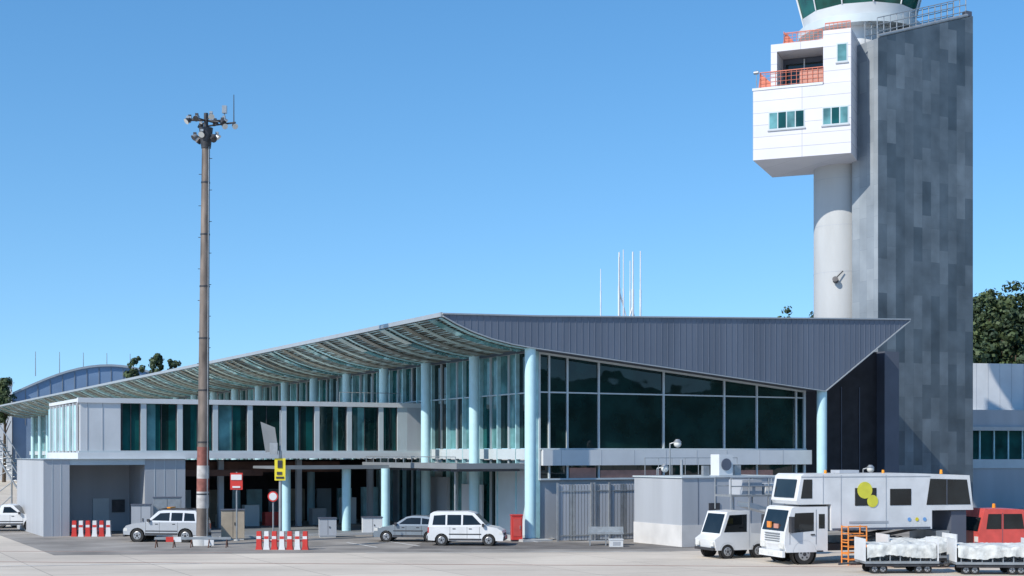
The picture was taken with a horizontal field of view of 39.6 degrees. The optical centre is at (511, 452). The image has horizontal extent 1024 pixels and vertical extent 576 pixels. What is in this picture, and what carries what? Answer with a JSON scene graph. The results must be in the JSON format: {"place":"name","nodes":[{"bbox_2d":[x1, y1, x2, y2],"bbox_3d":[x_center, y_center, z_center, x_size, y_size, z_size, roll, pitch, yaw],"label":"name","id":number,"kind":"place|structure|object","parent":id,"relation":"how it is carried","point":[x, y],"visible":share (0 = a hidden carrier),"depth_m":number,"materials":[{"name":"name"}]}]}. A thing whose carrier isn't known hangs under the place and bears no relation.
{"place":"outdoors","nodes":[
{"label":"outdoors","id":0,"kind":"place"},
{"bbox_2d":[211,519,552,541],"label":"kerbed pavement","id":1,"kind":"structure","parent":0,"point":[311,529],"depth_m":89.41,"materials":[{"name":"concrete"}]},
{"bbox_2d":[0,508,1011,554],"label":"asphalt road","id":2,"kind":"structure","parent":0,"point":[116,543],"depth_m":76.39,"materials":[{"name":"grey asphalt"}]},
{"bbox_2d":[0,426,20,527],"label":"passenger stairs truck","id":3,"kind":"object","parent":2,"relation":"on","point":[11,473],"visible":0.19,"depth_m":95.50,"materials":[{"name":"white paint"}]},
{"bbox_2d":[0,504,25,529],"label":"white pickup truck","id":4,"kind":"object","parent":2,"relation":"on","point":[12,514],"visible":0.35,"depth_m":90.19,"materials":[{"name":"paint"}]},
{"bbox_2d":[71,520,111,536],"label":"striped barrier","id":5,"kind":"object","parent":2,"relation":"on","point":[94,529],"visible":1,"depth_m":84.55,"materials":[{"name":"red paint"}]},
{"bbox_2d":[131,504,151,523],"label":"electrical cabinet","id":6,"kind":"object","parent":2,"relation":"on","point":[140,513],"visible":0.6,"depth_m":83.65,"materials":[{"name":"metal"}]},
{"bbox_2d":[123,507,210,542],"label":"silver suv","id":7,"kind":"object","parent":2,"relation":"on","point":[180,522],"visible":0.79,"depth_m":79.18,"materials":[{"name":"paint"}]},
{"bbox_2d":[153,496,181,536],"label":"electrical cabinet","id":8,"kind":"object","parent":2,"relation":"on","point":[164,502],"visible":0.41,"depth_m":84.64,"materials":[{"name":"metal"}]},
{"bbox_2d":[154,537,230,547],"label":"barrier rail","id":9,"kind":"object","parent":2,"relation":"on","point":[208,541],"visible":1,"depth_m":74.83,"materials":[{"name":"metal"}]},
{"bbox_2d":[184,95,237,545],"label":"floodlight mast","id":10,"kind":"object","parent":2,"relation":"on","point":[205,138],"visible":1,"depth_m":76.47,"materials":[{"name":"metal"}]},
{"bbox_2d":[220,509,244,539],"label":"electrical cabinet","id":11,"kind":"object","parent":2,"relation":"on","point":[228,522],"visible":0.9,"depth_m":81.14,"materials":[{"name":"metal"}]},
{"bbox_2d":[230,472,242,540],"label":"red information sign","id":12,"kind":"object","parent":2,"relation":"on","point":[236,481],"visible":1,"depth_m":80.51,"materials":[{"name":"metal"}]},
{"bbox_2d":[261,410,284,548],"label":"yellow warning sign","id":13,"kind":"object","parent":2,"relation":"on","point":[270,439],"visible":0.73,"depth_m":73.86,"materials":[{"name":"metal"}]},
{"bbox_2d":[268,491,277,539],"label":"round traffic sign","id":14,"kind":"object","parent":2,"relation":"on","point":[272,496],"visible":0.78,"depth_m":80.90,"materials":[{"name":"metal"}]},
{"bbox_2d":[255,531,308,549],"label":"striped barrier","id":15,"kind":"object","parent":2,"relation":"on","point":[281,540],"visible":1,"depth_m":73.12,"materials":[{"name":"red paint"}]},
{"bbox_2d":[318,517,336,537],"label":"electrical cabinet","id":16,"kind":"object","parent":2,"relation":"on","point":[326,526],"visible":1,"depth_m":83.67,"materials":[{"name":"metal"}]},
{"bbox_2d":[361,516,382,531],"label":"electrical cabinet","id":17,"kind":"object","parent":2,"relation":"on","point":[370,523],"visible":0.8,"depth_m":87.06,"materials":[{"name":"metal"}]},
{"bbox_2d":[373,515,433,541],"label":"grey hatchback car","id":18,"kind":"object","parent":2,"relation":"on","point":[413,526],"visible":0.66,"depth_m":79.43,"materials":[{"name":"paint"}]},
{"bbox_2d":[25,538,843,566],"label":"painted markings","id":19,"kind":"object","parent":2,"relation":"on","point":[415,552],"visible":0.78,"depth_m":63.94,"materials":[{"name":"paint"}]},
{"bbox_2d":[427,511,506,545],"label":"white van","id":20,"kind":"object","parent":2,"relation":"on","point":[446,527],"visible":1,"depth_m":76.17,"materials":[{"name":"paint"}]},
{"bbox_2d":[510,514,522,541],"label":"fire cabinet","id":21,"kind":"object","parent":2,"relation":"on","point":[515,527],"visible":1,"depth_m":79.75,"materials":[{"name":"red metal"}]},
{"bbox_2d":[556,482,633,541],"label":"metal gate","id":22,"kind":"structure","parent":2,"relation":"on","point":[581,509],"depth_m":80.79,"materials":[{"name":"metal"}]},
{"bbox_2d":[588,527,623,545],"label":"metal bench","id":23,"kind":"object","parent":2,"relation":"on","point":[605,530],"visible":0.89,"depth_m":76.73,"materials":[{"name":"metal"}]},
{"bbox_2d":[608,539,623,546],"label":"white utility box","id":24,"kind":"object","parent":2,"relation":"on","point":[615,542],"visible":1,"depth_m":75.00,"materials":[{"name":"paint"}]},
{"bbox_2d":[633,454,794,546],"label":"plant building","id":25,"kind":"structure","parent":2,"relation":"on","point":[670,510],"depth_m":76.61,"materials":[{"name":"metal"}]},
{"bbox_2d":[656,464,668,474],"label":"globe lamp","id":26,"kind":"object","parent":25,"relation":"on","point":[664,467],"visible":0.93,"depth_m":80.14,"materials":[{"name":"glass"}]},
{"bbox_2d":[669,439,680,474],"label":"globe lamp","id":27,"kind":"object","parent":25,"relation":"on","point":[677,443],"visible":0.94,"depth_m":80.96,"materials":[{"name":"metal"}]},
{"bbox_2d":[862,465,874,530],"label":"globe lamp","id":28,"kind":"object","parent":2,"relation":"on","point":[870,468],"visible":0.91,"depth_m":85.24,"materials":[{"name":"glass"}]},
{"bbox_2d":[0,458,1023,575],"bbox_3d":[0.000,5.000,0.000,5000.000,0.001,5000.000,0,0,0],"label":"apron ground","id":29,"kind":"structure","parent":0,"point":[16,557],"depth_m":63.52,"materials":[{"name":"concrete"}]},
{"bbox_2d":[0,377,16,481],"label":"broadleaf tree","id":30,"kind":"object","parent":29,"relation":"on","point":[5,383],"visible":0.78,"depth_m":239.30,"materials":[{"name":"green plant"}]},
{"bbox_2d":[0,351,148,480],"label":"vaulted hall","id":31,"kind":"structure","parent":29,"relation":"on","point":[18,433],"depth_m":257.17,"materials":[{"name":"metal"}]},
{"bbox_2d":[123,356,145,377],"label":"broadleaf tree","id":32,"kind":"object","parent":29,"relation":"on","point":[132,372],"visible":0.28,"depth_m":239.46,"materials":[{"name":"green plant"}]},
{"bbox_2d":[148,353,163,373],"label":"broadleaf tree","id":33,"kind":"object","parent":29,"relation":"on","point":[157,359],"visible":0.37,"depth_m":235.25,"materials":[{"name":"green plant"}]},
{"bbox_2d":[167,359,181,369],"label":"broadleaf tree","id":34,"kind":"object","parent":29,"relation":"on","point":[172,364],"visible":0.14,"depth_m":237.77,"materials":[{"name":"green plant"}]},
{"bbox_2d":[0,312,910,538],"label":"airport terminal","id":35,"kind":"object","parent":29,"relation":"on","point":[570,399],"visible":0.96,"depth_m":89.14,"materials":[{"name":"metal"}]},
{"bbox_2d":[600,250,640,315],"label":"antenna array","id":36,"kind":"object","parent":35,"relation":"on","point":[631,310],"visible":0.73,"depth_m":102.65,"materials":[{"name":"white paint"}]},
{"bbox_2d":[695,477,788,558],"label":"belt loader","id":37,"kind":"object","parent":29,"relation":"on","point":[726,534],"visible":0.85,"depth_m":67.45,"materials":[{"name":"white paint"}]},
{"bbox_2d":[841,525,866,565],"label":"orange access steps","id":38,"kind":"structure","parent":29,"relation":"on","point":[849,546],"depth_m":63.15,"materials":[{"name":"orange metal"}]},
{"bbox_2d":[752,0,972,510],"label":"control tower","id":39,"kind":"structure","parent":29,"relation":"on","point":[863,111],"depth_m":104.86,"materials":[{"name":"concrete"}]},
{"bbox_2d":[759,470,972,564],"bbox_3d":[16.349,2.940,65.676,9.790,4.280,2.900,0,0,-17],"label":"ambulift truck","id":40,"kind":"object","parent":29,"relation":"on","point":[918,505],"visible":0.75,"depth_m":64.51,"materials":[{"name":"metal"}]},
{"bbox_2d":[838,536,938,573],"bbox_3d":[15.599,4.275,59.298,4.003,1.450,1.580,0,0,-2],"label":"baggage dolly","id":41,"kind":"object","parent":29,"relation":"on","point":[881,557],"visible":1,"depth_m":58.66,"materials":[{"name":"metal"}]},
{"bbox_2d":[876,532,956,567],"bbox_3d":[17.297,4.275,62.275,4.003,1.450,1.580,0,0,-6],"label":"baggage dolly","id":42,"kind":"object","parent":29,"relation":"on","point":[880,537],"visible":0.23,"depth_m":61.87,"materials":[{"name":"metal"}]},
{"bbox_2d":[938,537,1023,574],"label":"baggage dolly","id":43,"kind":"object","parent":29,"relation":"on","point":[967,558],"visible":1,"depth_m":58.13,"materials":[{"name":"metal"}]},
{"bbox_2d":[966,503,1023,542],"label":"red baggage tug","id":44,"kind":"object","parent":29,"relation":"on","point":[993,524],"visible":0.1,"depth_m":66.06,"materials":[{"name":"paint"}]},
{"bbox_2d":[973,363,1023,507],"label":"service building","id":45,"kind":"structure","parent":29,"relation":"on","point":[998,435],"depth_m":127.09,"materials":[{"name":"white concrete"}]},
{"bbox_2d":[973,431,1023,458],"label":"windows","id":46,"kind":"structure","parent":45,"relation":"in","point":[986,436],"depth_m":127.03,"materials":[{"name":"teal glass"}]},
{"bbox_2d":[0,0,1023,448],"label":"sky","id":47,"kind":"structure","parent":0,"point":[385,161],"materials":[{"name":"blue"}]},
{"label":"wooded hill","id":48,"kind":"structure","parent":0,"visible":0},
{"bbox_2d":[777,280,1023,363],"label":"forest trees","id":49,"kind":"object","parent":48,"relation":"on","point":[998,327],"visible":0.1,"depth_m":228.11,"materials":[{"name":"green plant"}]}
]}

